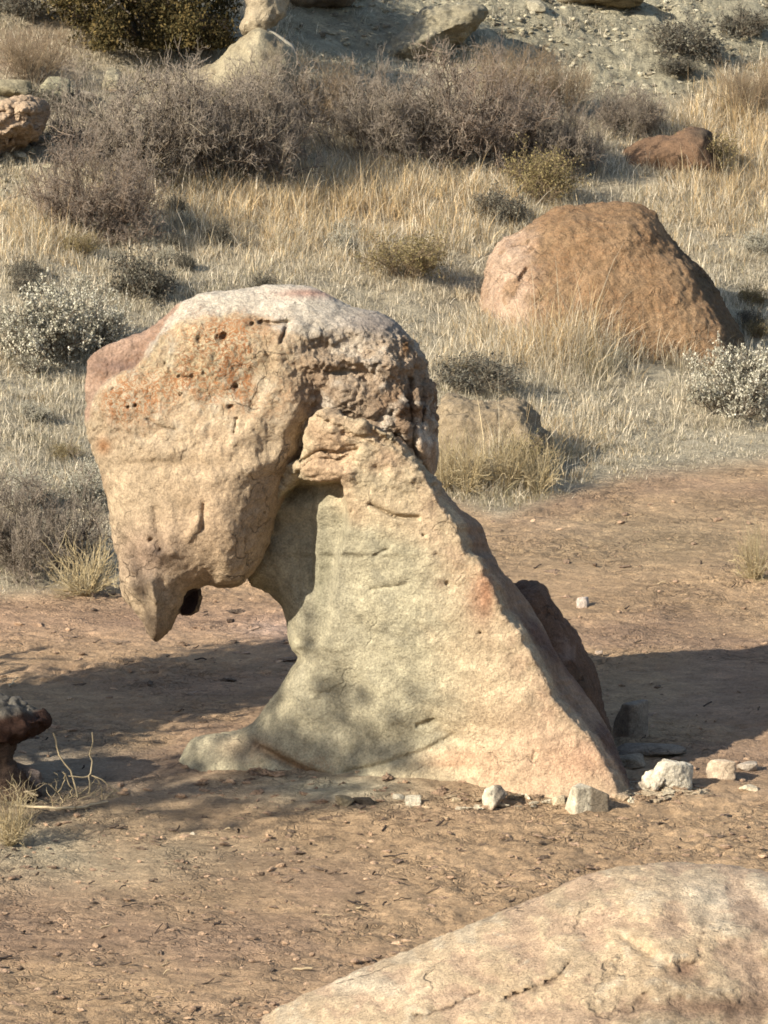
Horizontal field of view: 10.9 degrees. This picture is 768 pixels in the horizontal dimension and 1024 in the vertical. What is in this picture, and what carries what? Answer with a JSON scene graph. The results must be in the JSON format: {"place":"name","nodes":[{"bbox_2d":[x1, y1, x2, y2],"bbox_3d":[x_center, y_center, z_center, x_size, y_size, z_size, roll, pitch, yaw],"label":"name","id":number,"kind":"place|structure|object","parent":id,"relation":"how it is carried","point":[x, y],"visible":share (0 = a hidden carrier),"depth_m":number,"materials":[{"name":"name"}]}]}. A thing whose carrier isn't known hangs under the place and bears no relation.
{"place":"outdoors","nodes":[
{"label":"outdoors","id":0,"kind":"place"},
{"bbox_2d":[16,762,41,793],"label":"stone","id":1,"kind":"object","parent":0,"point":[35,775],"visible":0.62,"depth_m":15.24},
{"bbox_2d":[185,14,230,49],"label":"shrub","id":2,"kind":"object","parent":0,"point":[202,27],"visible":0.25,"depth_m":27.20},
{"bbox_2d":[0,0,767,1023],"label":"ground","id":3,"kind":"structure","parent":0,"point":[718,674],"depth_m":16.68,"materials":[{"name":"soil"}]},
{"bbox_2d":[0,79,31,96],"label":"stone","id":4,"kind":"object","parent":3,"relation":"on","point":[10,87],"visible":0.89,"depth_m":25.84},
{"bbox_2d":[0,773,44,846],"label":"straw clump","id":5,"kind":"object","parent":3,"relation":"on","point":[8,837],"visible":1,"depth_m":14.47,"materials":[{"name":"plant"}]},
{"bbox_2d":[0,95,50,155],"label":"layered boulder","id":6,"kind":"object","parent":3,"relation":"on","point":[24,119],"visible":0.99,"depth_m":24.68,"materials":[{"name":"stone"}]},
{"bbox_2d":[0,0,50,24],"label":"shrub","id":7,"kind":"object","parent":3,"relation":"on","point":[13,7],"visible":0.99,"depth_m":27.00,"materials":[{"name":"green plant"}]},
{"bbox_2d":[2,254,48,278],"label":"grey tuft","id":8,"kind":"object","parent":3,"relation":"on","point":[36,267],"visible":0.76,"depth_m":22.84,"materials":[{"name":"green plant"}]},
{"bbox_2d":[0,693,51,803],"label":"ledge rock","id":9,"kind":"object","parent":3,"relation":"on","point":[21,719],"visible":0.87,"depth_m":15.15,"materials":[{"name":"stone"}]},
{"bbox_2d":[5,265,46,298],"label":"grey tuft","id":10,"kind":"object","parent":3,"relation":"on","point":[20,283],"visible":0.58,"depth_m":22.63,"materials":[{"name":"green plant"}]},
{"bbox_2d":[9,350,50,373],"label":"grey tuft","id":11,"kind":"object","parent":3,"relation":"on","point":[24,359],"visible":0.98,"depth_m":21.62,"materials":[{"name":"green plant"}]},
{"bbox_2d":[0,461,68,514],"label":"sage bush","id":12,"kind":"object","parent":3,"relation":"on","point":[28,478],"visible":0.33,"depth_m":19.83,"materials":[{"name":"grey plant"}]},
{"bbox_2d":[13,399,59,425],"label":"grey tuft","id":13,"kind":"object","parent":3,"relation":"on","point":[43,415],"visible":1,"depth_m":20.93,"materials":[{"name":"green plant"}]},
{"bbox_2d":[20,80,82,114],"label":"shrub","id":14,"kind":"object","parent":3,"relation":"on","point":[35,92],"visible":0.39,"depth_m":25.75,"materials":[{"name":"grey plant"}]},
{"bbox_2d":[0,11,105,83],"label":"bare shrub","id":15,"kind":"object","parent":3,"relation":"on","point":[22,61],"visible":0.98,"depth_m":26.09,"materials":[{"name":"plant"}]},
{"bbox_2d":[38,76,70,105],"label":"stone","id":16,"kind":"object","parent":3,"relation":"on","point":[54,79],"visible":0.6,"depth_m":25.88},
{"bbox_2d":[0,267,113,383],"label":"sage bush","id":17,"kind":"object","parent":3,"relation":"on","point":[50,327],"visible":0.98,"depth_m":21.67,"materials":[{"name":"grey plant"}]},
{"bbox_2d":[0,434,115,591],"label":"dry shrub","id":18,"kind":"object","parent":3,"relation":"on","point":[20,538],"visible":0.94,"depth_m":18.93,"materials":[{"name":"plant"}]},
{"bbox_2d":[0,732,120,811],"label":"dead plant","id":19,"kind":"object","parent":3,"relation":"on","point":[76,791],"visible":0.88,"depth_m":15.14,"materials":[{"name":"plant"}]},
{"bbox_2d":[15,800,107,809],"bbox_3d":[-1.199,1.094,15.016,0.347,0.019,0.051,-1,11,-6],"label":"stick","id":20,"kind":"object","parent":3,"relation":"on","point":[57,808],"visible":0.89,"depth_m":15.00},
{"bbox_2d":[46,438,86,460],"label":"grey tuft","id":21,"kind":"object","parent":3,"relation":"on","point":[61,450],"visible":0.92,"depth_m":20.57,"materials":[{"name":"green plant"}]},
{"bbox_2d":[35,524,118,600],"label":"straw clump","id":22,"kind":"object","parent":3,"relation":"on","point":[77,589],"visible":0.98,"depth_m":18.67,"materials":[{"name":"plant"}]},
{"bbox_2d":[53,453,107,511],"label":"sage bush","id":23,"kind":"object","parent":3,"relation":"on","point":[77,491],"visible":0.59,"depth_m":19.95,"materials":[{"name":"grey plant"}]},
{"bbox_2d":[69,90,94,100],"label":"stone","id":24,"kind":"object","parent":3,"relation":"on","point":[88,95],"visible":0.4,"depth_m":25.99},
{"bbox_2d":[58,222,107,255],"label":"grey tuft","id":25,"kind":"object","parent":3,"relation":"on","point":[82,244],"visible":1,"depth_m":23.36,"materials":[{"name":"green plant"}]},
{"bbox_2d":[6,107,182,250],"bbox_3d":[-1.728,-1.916,23.895,1.048,1.069,0.832,1,11,4],"label":"bare shrub","id":26,"kind":"object","parent":3,"relation":"on","point":[125,195],"visible":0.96,"depth_m":23.78,"materials":[{"name":"plant"}]},
{"bbox_2d":[53,270,140,360],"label":"sage bush","id":27,"kind":"object","parent":3,"relation":"on","point":[108,331],"visible":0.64,"depth_m":22.01,"materials":[{"name":"grey plant"}]},
{"bbox_2d":[102,67,121,92],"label":"stone","id":28,"kind":"object","parent":3,"relation":"on","point":[113,76],"visible":0.77,"depth_m":26.29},
{"bbox_2d":[31,0,242,52],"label":"juniper tree","id":29,"kind":"object","parent":3,"relation":"on","point":[112,18],"visible":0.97,"depth_m":26.75,"materials":[{"name":"green plant"}]},
{"bbox_2d":[102,238,178,309],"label":"shrub","id":30,"kind":"object","parent":3,"relation":"on","point":[149,280],"visible":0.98,"depth_m":22.95,"materials":[{"name":"grey plant"}]},
{"bbox_2d":[34,30,252,189],"bbox_3d":[-1.515,-2.346,25.139,1.358,1.342,1.448,-10,15,-43],"label":"bare shrub","id":31,"kind":"object","parent":3,"relation":"on","point":[118,124],"visible":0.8,"depth_m":24.92,"materials":[{"name":"plant"}]},
{"bbox_2d":[154,244,178,261],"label":"grey tuft","id":32,"kind":"object","parent":3,"relation":"on","point":[165,251],"visible":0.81,"depth_m":23.59,"materials":[{"name":"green plant"}]},
{"bbox_2d":[158,228,187,251],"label":"grey tuft","id":33,"kind":"object","parent":3,"relation":"on","point":[164,241],"visible":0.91,"depth_m":23.85,"materials":[{"name":"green plant"}]},
{"bbox_2d":[161,190,191,214],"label":"grey tuft","id":34,"kind":"object","parent":3,"relation":"on","point":[181,207],"visible":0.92,"depth_m":24.45,"materials":[{"name":"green plant"}]},
{"bbox_2d":[172,246,196,271],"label":"grey tuft","id":35,"kind":"object","parent":3,"relation":"on","point":[183,258],"visible":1,"depth_m":23.49,"materials":[{"name":"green plant"}]},
{"bbox_2d":[168,209,201,232],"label":"grey tuft","id":36,"kind":"object","parent":3,"relation":"on","point":[185,219],"visible":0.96,"depth_m":24.24,"materials":[{"name":"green plant"}]},
{"bbox_2d":[201,215,233,249],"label":"grey tuft","id":37,"kind":"object","parent":3,"relation":"on","point":[221,235],"visible":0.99,"depth_m":24.05,"materials":[{"name":"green plant"}]},
{"bbox_2d":[226,619,234,622],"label":"stone","id":38,"kind":"object","parent":3,"relation":"on","point":[230,620],"visible":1,"depth_m":18.20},
{"bbox_2d":[146,30,333,204],"bbox_3d":[-0.972,-2.288,25.363,1.229,1.555,1.289,-6,12,-26],"label":"bare shrub","id":39,"kind":"object","parent":3,"relation":"on","point":[259,141],"visible":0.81,"depth_m":25.14,"materials":[{"name":"plant"}]},
{"bbox_2d":[165,27,314,119],"bbox_3d":[-0.975,-2.864,26.626,1.049,0.668,0.778,0,11,0],"label":"dome boulder","id":40,"kind":"object","parent":3,"relation":"on","point":[263,39],"visible":0.29,"depth_m":26.35,"materials":[{"name":"stone"}]},
{"bbox_2d":[239,0,289,35],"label":"perched rock","id":41,"kind":"object","parent":40,"relation":"on","point":[265,14],"visible":0.94,"depth_m":26.57,"materials":[{"name":"stone"}]},
{"bbox_2d":[267,28,300,66],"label":"dead branch","id":42,"kind":"object","parent":40,"relation":"on","point":[281,38],"visible":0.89,"depth_m":26.61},
{"bbox_2d":[247,263,281,287],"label":"shrub","id":43,"kind":"object","parent":3,"relation":"on","point":[263,281],"visible":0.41,"depth_m":23.35,"materials":[{"name":"grey plant"}]},
{"bbox_2d":[194,37,350,168],"bbox_3d":[-0.906,-2.308,25.860,1.127,1.508,1.140,6,13,29],"label":"bare shrub","id":44,"kind":"object","parent":3,"relation":"on","point":[291,104],"visible":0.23,"depth_m":25.74,"materials":[{"name":"plant"}]},
{"bbox_2d":[289,0,355,7],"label":"dark boulder","id":45,"kind":"object","parent":3,"relation":"on","point":[325,3],"visible":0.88,"depth_m":28.21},
{"bbox_2d":[321,226,358,254],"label":"grey tuft","id":46,"kind":"object","parent":3,"relation":"on","point":[341,240],"visible":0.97,"depth_m":24.38,"materials":[{"name":"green plant"}]},
{"bbox_2d":[321,218,360,238],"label":"grey tuft","id":47,"kind":"object","parent":3,"relation":"on","point":[342,225],"visible":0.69,"depth_m":24.69,"materials":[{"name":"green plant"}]},
{"bbox_2d":[335,795,354,806],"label":"stone","id":48,"kind":"object","parent":3,"relation":"on","point":[344,801],"visible":1,"depth_m":14.99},
{"bbox_2d":[286,49,406,123],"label":"bare shrub","id":49,"kind":"object","parent":3,"relation":"on","point":[326,104],"visible":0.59,"depth_m":26.44,"materials":[{"name":"plant"}]},
{"bbox_2d":[84,284,630,797],"bbox_3d":[-0.077,0.265,15.411,2.137,2.240,1.371,0,11,0],"label":"hoodoo","id":50,"kind":"object","parent":3,"relation":"on","point":[280,444],"visible":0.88,"depth_m":15.20,"materials":[{"name":"stone"}]},
{"bbox_2d":[352,797,374,804],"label":"stone","id":51,"kind":"object","parent":3,"relation":"on","point":[364,800],"visible":1,"depth_m":15.01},
{"bbox_2d":[0,560,759,1022],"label":"litter","id":52,"kind":"object","parent":3,"relation":"on","point":[116,826],"visible":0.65,"depth_m":13.93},
{"bbox_2d":[0,0,767,600],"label":"grass","id":53,"kind":"structure","parent":3,"relation":"on","point":[356,192],"depth_m":24.30,"materials":[{"name":"plant"}]},
{"bbox_2d":[0,0,767,203],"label":"rubble","id":54,"kind":"object","parent":3,"relation":"on","point":[20,154],"visible":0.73,"depth_m":28.51,"materials":[{"name":"stone"}]},
{"bbox_2d":[0,500,767,1023],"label":"clods","id":55,"kind":"object","parent":3,"relation":"on","point":[644,796],"visible":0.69,"depth_m":14.59,"materials":[{"name":"soil"}]},
{"bbox_2d":[306,32,480,166],"bbox_3d":[-0.028,-2.359,26.398,1.207,1.537,1.193,-5,12,-23],"label":"bare shrub","id":56,"kind":"object","parent":3,"relation":"on","point":[390,126],"visible":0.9,"depth_m":26.14,"materials":[{"name":"plant"}]},
{"bbox_2d":[392,794,404,799],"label":"stone","id":57,"kind":"object","parent":3,"relation":"on","point":[398,796],"visible":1,"depth_m":15.06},
{"bbox_2d":[345,225,464,279],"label":"shrub","id":58,"kind":"object","parent":3,"relation":"on","point":[416,261],"visible":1,"depth_m":24.08,"materials":[{"name":"green plant"}]},
{"bbox_2d":[405,795,421,805],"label":"stone","id":59,"kind":"object","parent":3,"relation":"on","point":[412,800],"visible":1,"depth_m":14.98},
{"bbox_2d":[383,3,488,62],"bbox_3d":[0.333,-3.310,28.179,0.798,0.508,0.782,0,11,0],"label":"layered outcrop","id":60,"kind":"object","parent":3,"relation":"on","point":[457,24],"visible":0.69,"depth_m":27.91,"materials":[{"name":"stone"}]},
{"bbox_2d":[434,419,474,492],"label":"straw clump","id":61,"kind":"object","parent":3,"relation":"on","point":[442,474],"visible":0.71,"depth_m":20.92,"materials":[{"name":"plant"}]},
{"bbox_2d":[451,797,460,802],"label":"stone","id":62,"kind":"object","parent":3,"relation":"on","point":[455,799],"visible":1,"depth_m":15.02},
{"bbox_2d":[448,362,475,377],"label":"grey tuft","id":63,"kind":"object","parent":3,"relation":"on","point":[464,367],"visible":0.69,"depth_m":22.68,"materials":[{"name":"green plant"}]},
{"bbox_2d":[439,416,504,496],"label":"straw clump","id":64,"kind":"object","parent":3,"relation":"on","point":[464,474],"visible":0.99,"depth_m":20.89,"materials":[{"name":"plant"}]},
{"bbox_2d":[427,349,527,399],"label":"shrub","id":65,"kind":"object","parent":3,"relation":"on","point":[489,375],"visible":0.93,"depth_m":22.49,"materials":[{"name":"grey plant"}]},
{"bbox_2d":[395,14,571,179],"bbox_3d":[0.609,-2.639,26.559,1.398,1.329,1.110,-6,12,-27],"label":"bare shrub","id":66,"kind":"object","parent":3,"relation":"on","point":[500,131],"visible":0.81,"depth_m":26.37,"materials":[{"name":"plant"}]},
{"bbox_2d":[482,785,507,810],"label":"stone","id":67,"kind":"object","parent":3,"relation":"on","point":[493,796],"visible":1,"depth_m":14.96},
{"bbox_2d":[460,179,532,231],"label":"shrub","id":68,"kind":"object","parent":3,"relation":"on","point":[496,203],"visible":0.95,"depth_m":25.47,"materials":[{"name":"grey plant"}]},
{"bbox_2d":[436,393,557,473],"bbox_3d":[0.592,-0.313,21.567,0.741,0.627,0.668,0,11,0],"label":"boulder","id":69,"kind":"object","parent":3,"relation":"on","point":[452,407],"visible":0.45,"depth_m":21.39,"materials":[{"name":"stone"}]},
{"bbox_2d":[469,413,530,495],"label":"straw clump","id":70,"kind":"object","parent":3,"relation":"on","point":[504,466],"visible":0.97,"depth_m":20.95,"materials":[{"name":"plant"}]},
{"bbox_2d":[259,862,767,1023],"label":"foreground slab","id":71,"kind":"structure","parent":3,"relation":"on","point":[669,943],"depth_m":12.21,"materials":[{"name":"stone"}]},
{"bbox_2d":[447,29,588,101],"bbox_3d":[0.897,-3.044,27.529,1.012,0.524,1.171,-10,15,-42],"label":"bare shrub","id":72,"kind":"object","parent":3,"relation":"on","point":[534,77],"visible":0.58,"depth_m":27.49,"materials":[{"name":"plant"}]},
{"bbox_2d":[485,428,558,473],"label":"shrub","id":73,"kind":"object","parent":3,"relation":"on","point":[528,448],"visible":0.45,"depth_m":21.22,"materials":[{"name":"beige plant"}]},
{"bbox_2d":[504,429,568,499],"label":"straw clump","id":74,"kind":"object","parent":3,"relation":"on","point":[528,483],"visible":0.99,"depth_m":20.98,"materials":[{"name":"plant"}]},
{"bbox_2d":[527,0,545,12],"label":"stone","id":75,"kind":"object","parent":3,"relation":"on","point":[537,6],"visible":1,"depth_m":28.99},
{"bbox_2d":[493,132,590,208],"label":"shrub","id":76,"kind":"object","parent":3,"relation":"on","point":[545,172],"visible":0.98,"depth_m":25.93,"materials":[{"name":"green plant"}]},
{"bbox_2d":[504,81,611,179],"bbox_3d":[1.123,-2.380,26.731,0.860,0.984,0.820,6,12,27],"label":"bare shrub","id":77,"kind":"object","parent":3,"relation":"on","point":[579,146],"visible":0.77,"depth_m":26.57,"materials":[{"name":"plant"}]},
{"bbox_2d":[552,795,565,805],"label":"stone","id":78,"kind":"object","parent":3,"relation":"on","point":[559,800],"visible":1,"depth_m":15.01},
{"bbox_2d":[525,44,607,115],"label":"bare shrub","id":79,"kind":"object","parent":3,"relation":"on","point":[570,86],"visible":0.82,"depth_m":27.60,"materials":[{"name":"plant"}]},
{"bbox_2d":[576,597,588,608],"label":"stone","id":80,"kind":"object","parent":3,"relation":"on","point":[582,602],"visible":1,"depth_m":18.53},
{"bbox_2d":[565,783,608,813],"bbox_3d":[0.747,1.065,14.945,0.147,0.125,0.115,-4,12,-19],"label":"stone","id":81,"kind":"object","parent":3,"relation":"on","point":[582,798],"visible":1,"depth_m":14.89,"materials":[{"name":"stone"}]},
{"bbox_2d":[595,650,602,654],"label":"stone","id":82,"kind":"object","parent":3,"relation":"on","point":[600,652],"visible":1,"depth_m":17.51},
{"bbox_2d":[557,0,643,9],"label":"flat ledge","id":83,"kind":"object","parent":3,"relation":"on","point":[619,4],"visible":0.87,"depth_m":29.35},
{"bbox_2d":[593,345,630,373],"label":"grey tuft","id":84,"kind":"object","parent":3,"relation":"on","point":[617,357],"visible":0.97,"depth_m":23.32,"materials":[{"name":"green plant"}]},
{"bbox_2d":[478,201,747,368],"bbox_3d":[1.348,-1.231,24.140,1.833,1.207,1.354,0,11,0],"label":"boulder","id":85,"kind":"object","parent":3,"relation":"on","point":[658,262],"visible":0.56,"depth_m":23.80,"materials":[{"name":"stone"}]},
{"bbox_2d":[615,793,629,800],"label":"stone","id":86,"kind":"object","parent":3,"relation":"on","point":[622,796],"visible":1,"depth_m":15.08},
{"bbox_2d":[588,70,671,140],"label":"bare shrub","id":87,"kind":"object","parent":3,"relation":"on","point":[647,117],"visible":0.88,"depth_m":27.53,"materials":[{"name":"plant"}]},
{"bbox_2d":[613,699,647,737],"bbox_3d":[0.994,0.836,16.099,0.128,0.167,0.108,-5,12,-24],"label":"stone","id":88,"kind":"object","parent":3,"relation":"on","point":[631,720],"visible":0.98,"depth_m":16.06,"materials":[{"name":"stone"}]},
{"bbox_2d":[620,753,644,768],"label":"stone","id":89,"kind":"object","parent":3,"relation":"on","point":[633,761],"visible":0.83,"depth_m":15.56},
{"bbox_2d":[634,782,645,789],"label":"stone","id":90,"kind":"object","parent":3,"relation":"on","point":[639,786],"visible":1,"depth_m":15.26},
{"bbox_2d":[617,743,685,755],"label":"stone","id":91,"kind":"object","parent":3,"relation":"on","point":[649,749],"visible":0.91,"depth_m":15.78,"materials":[{"name":"stone"}]},
{"bbox_2d":[641,770,664,791],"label":"stone","id":92,"kind":"object","parent":3,"relation":"on","point":[650,781],"visible":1,"depth_m":15.24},
{"bbox_2d":[623,126,724,177],"bbox_3d":[1.931,-2.403,27.343,0.770,0.422,0.613,0,11,0],"label":"boulder","id":93,"kind":"object","parent":3,"relation":"on","point":[664,149],"visible":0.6,"depth_m":27.09,"materials":[{"name":"stone"}]},
{"bbox_2d":[654,759,693,789],"bbox_3d":[1.097,1.009,15.293,0.154,0.139,0.124,0,11,0],"label":"stone","id":94,"kind":"object","parent":3,"relation":"on","point":[675,773],"visible":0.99,"depth_m":15.25,"materials":[{"name":"stone"}]},
{"bbox_2d":[647,48,701,79],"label":"shrub","id":95,"kind":"object","parent":3,"relation":"on","point":[674,67],"visible":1,"depth_m":28.57,"materials":[{"name":"grey plant"}]},
{"bbox_2d":[641,7,731,69],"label":"shrub","id":96,"kind":"object","parent":3,"relation":"on","point":[676,37],"visible":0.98,"depth_m":28.88,"materials":[{"name":"grey plant"}]},
{"bbox_2d":[671,123,757,173],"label":"shrub","id":97,"kind":"object","parent":3,"relation":"on","point":[722,150],"visible":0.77,"depth_m":27.23,"materials":[{"name":"green plant"}]},
{"bbox_2d":[706,759,735,779],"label":"stone","id":98,"kind":"object","parent":3,"relation":"on","point":[723,769],"visible":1,"depth_m":15.42,"materials":[{"name":"stone"}]},
{"bbox_2d":[683,330,767,429],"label":"sage bush","id":99,"kind":"object","parent":3,"relation":"on","point":[742,385],"visible":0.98,"depth_m":22.82,"materials":[{"name":"grey plant"}]},
{"bbox_2d":[705,351,753,375],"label":"grey tuft","id":100,"kind":"object","parent":3,"relation":"on","point":[734,361],"visible":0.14,"depth_m":23.53,"materials":[{"name":"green plant"}]},
{"bbox_2d":[699,51,767,115],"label":"bare shrub","id":101,"kind":"object","parent":3,"relation":"on","point":[746,83],"visible":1,"depth_m":28.28,"materials":[{"name":"plant"}]},
{"bbox_2d":[711,0,767,45],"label":"shrub","id":102,"kind":"object","parent":3,"relation":"on","point":[748,24],"visible":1,"depth_m":29.42,"materials":[{"name":"grey plant"}]},
{"bbox_2d":[724,505,767,583],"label":"straw clump","id":103,"kind":"object","parent":3,"relation":"on","point":[754,573],"visible":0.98,"depth_m":19.04,"materials":[{"name":"plant"}]},
{"bbox_2d":[737,761,757,770],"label":"stone","id":104,"kind":"object","parent":3,"relation":"on","point":[748,766],"visible":1,"depth_m":15.57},
{"bbox_2d":[739,784,757,791],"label":"stone","id":105,"kind":"object","parent":3,"relation":"on","point":[750,787],"visible":1,"depth_m":15.28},
{"bbox_2d":[732,279,767,306],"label":"grey tuft","id":106,"kind":"object","parent":3,"relation":"on","point":[748,294],"visible":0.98,"depth_m":24.90,"materials":[{"name":"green plant"}]},
{"bbox_2d":[733,227,767,257],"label":"grey tuft","id":107,"kind":"object","parent":3,"relation":"on","point":[757,239],"visible":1,"depth_m":25.91,"materials":[{"name":"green plant"}]},
{"bbox_2d":[734,302,767,331],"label":"grey tuft","id":108,"kind":"object","parent":3,"relation":"on","point":[746,313],"visible":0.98,"depth_m":24.45,"materials":[{"name":"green plant"}]},
{"bbox_2d":[742,316,767,337],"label":"grey tuft","id":109,"kind":"object","parent":3,"relation":"on","point":[761,331],"visible":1,"depth_m":24.32,"materials":[{"name":"green plant"}]}
]}

